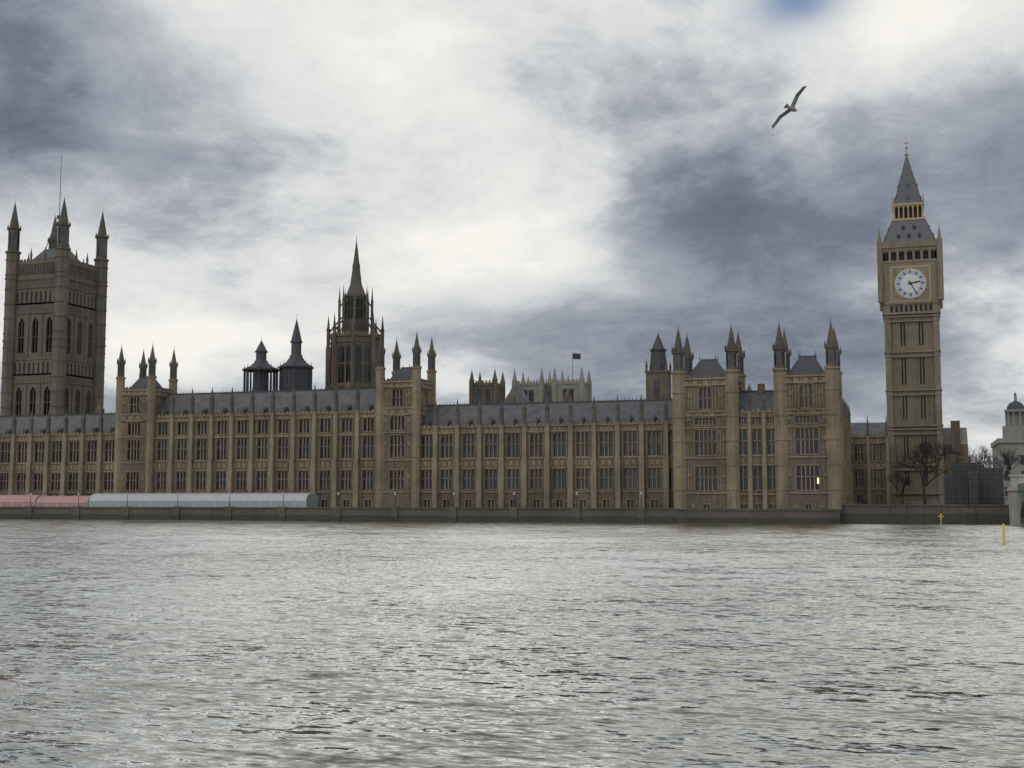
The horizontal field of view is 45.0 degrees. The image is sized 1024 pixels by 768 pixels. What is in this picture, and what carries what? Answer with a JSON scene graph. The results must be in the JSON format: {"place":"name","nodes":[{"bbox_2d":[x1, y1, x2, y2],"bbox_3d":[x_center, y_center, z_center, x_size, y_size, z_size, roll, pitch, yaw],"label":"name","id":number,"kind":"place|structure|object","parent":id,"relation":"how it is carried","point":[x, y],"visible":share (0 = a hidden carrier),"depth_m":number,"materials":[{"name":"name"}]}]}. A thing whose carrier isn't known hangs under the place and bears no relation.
{"place":"outdoors","nodes":[
{"label":"outdoors","id":0,"kind":"place"},
{"bbox_2d":[0,519,1023,767],"bbox_3d":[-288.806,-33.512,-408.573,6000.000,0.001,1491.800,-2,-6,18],"label":"river water","id":1,"kind":"structure","parent":0,"point":[128,643],"depth_m":41.31,"materials":[{"name":"grey liquid"}]},
{"bbox_2d":[938,514,1004,543],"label":"river marker posts","id":2,"kind":"object","parent":1,"relation":"in","point":[1003,525],"visible":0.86,"depth_m":134.62,"materials":[{"name":"yellow metal"}]},
{"bbox_2d":[0,0,1023,467],"label":"sky","id":3,"kind":"structure","parent":0,"point":[523,186],"materials":[{"name":"grey"}]},
{"bbox_2d":[671,317,890,523],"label":"palace end pavilion","id":4,"kind":"structure","parent":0,"point":[795,445],"depth_m":263.00,"materials":[{"name":"beige stone"}]},
{"bbox_2d":[772,86,805,128],"bbox_3d":[10.674,-10.618,47.579,1.392,1.383,0.954,-2,-6,18],"label":"seagull","id":5,"kind":"object","parent":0,"point":[792,108],"visible":1,"depth_m":47.59,"materials":[{"name":"grey"}]},
{"bbox_3d":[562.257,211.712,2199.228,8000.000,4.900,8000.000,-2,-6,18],"label":"ground","id":6,"kind":"structure","parent":0,"visible":0},
{"bbox_2d":[0,155,108,415],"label":"square tower","id":7,"kind":"structure","parent":6,"relation":"on","point":[54,337],"depth_m":432.53,"materials":[{"name":"brown stone"}]},
{"bbox_2d":[95,319,752,413],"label":"background turrets","id":8,"kind":"object","parent":6,"relation":"on","point":[294,370],"visible":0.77,"depth_m":363.38,"materials":[{"name":"grey stone"}]},
{"bbox_2d":[0,333,673,507],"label":"palace river facade","id":9,"kind":"structure","parent":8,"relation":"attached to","point":[406,437],"depth_m":301.66,"materials":[{"name":"beige stone"}]},
{"bbox_2d":[325,236,384,388],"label":"central tower","id":10,"kind":"structure","parent":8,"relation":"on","point":[351,355],"depth_m":379.41,"materials":[{"name":"stone"}]},
{"bbox_2d":[0,490,1009,523],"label":"river embankment wall","id":11,"kind":"structure","parent":6,"relation":"on","point":[893,513],"depth_m":280.35,"materials":[{"name":"black stone"}]},
{"bbox_2d":[0,493,317,506],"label":"terrace marquees","id":12,"kind":"object","parent":11,"relation":"on","point":[204,500],"visible":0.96,"depth_m":307.90,"materials":[{"name":"grey fabric"}]},
{"bbox_2d":[512,352,591,401],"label":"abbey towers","id":13,"kind":"structure","parent":6,"relation":"on","point":[580,389],"depth_m":653.85,"materials":[{"name":"stone"}]},
{"bbox_2d":[877,142,968,504],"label":"clock tower","id":14,"kind":"structure","parent":6,"relation":"on","point":[910,274],"depth_m":318.88,"materials":[{"name":"stone"}]},
{"bbox_2d":[968,445,1023,476],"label":"bare trees","id":15,"kind":"object","parent":6,"relation":"on","point":[989,460],"visible":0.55,"depth_m":347.41,"materials":[{"name":"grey plant"}]},
{"bbox_2d":[991,392,1023,504],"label":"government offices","id":16,"kind":"structure","parent":6,"relation":"on","point":[1013,433],"depth_m":395.14,"materials":[{"name":"stone"}]},
{"bbox_2d":[1006,474,1023,524],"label":"bridge pier","id":17,"kind":"structure","parent":6,"relation":"on","point":[1015,489],"depth_m":239.56,"materials":[{"name":"stone"}]},
{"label":"speakers green lawn","id":18,"kind":"structure","parent":0,"visible":0},
{"bbox_2d":[882,437,967,504],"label":"bare tree","id":19,"kind":"object","parent":18,"relation":"on","point":[928,451],"visible":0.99,"depth_m":287.22,"materials":[{"name":"brown plant"}]},
{"bbox_2d":[943,462,1004,504],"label":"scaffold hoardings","id":20,"kind":"object","parent":18,"relation":"on","point":[972,483],"visible":0.81,"depth_m":259.90,"materials":[{"name":"grey"}]}
]}

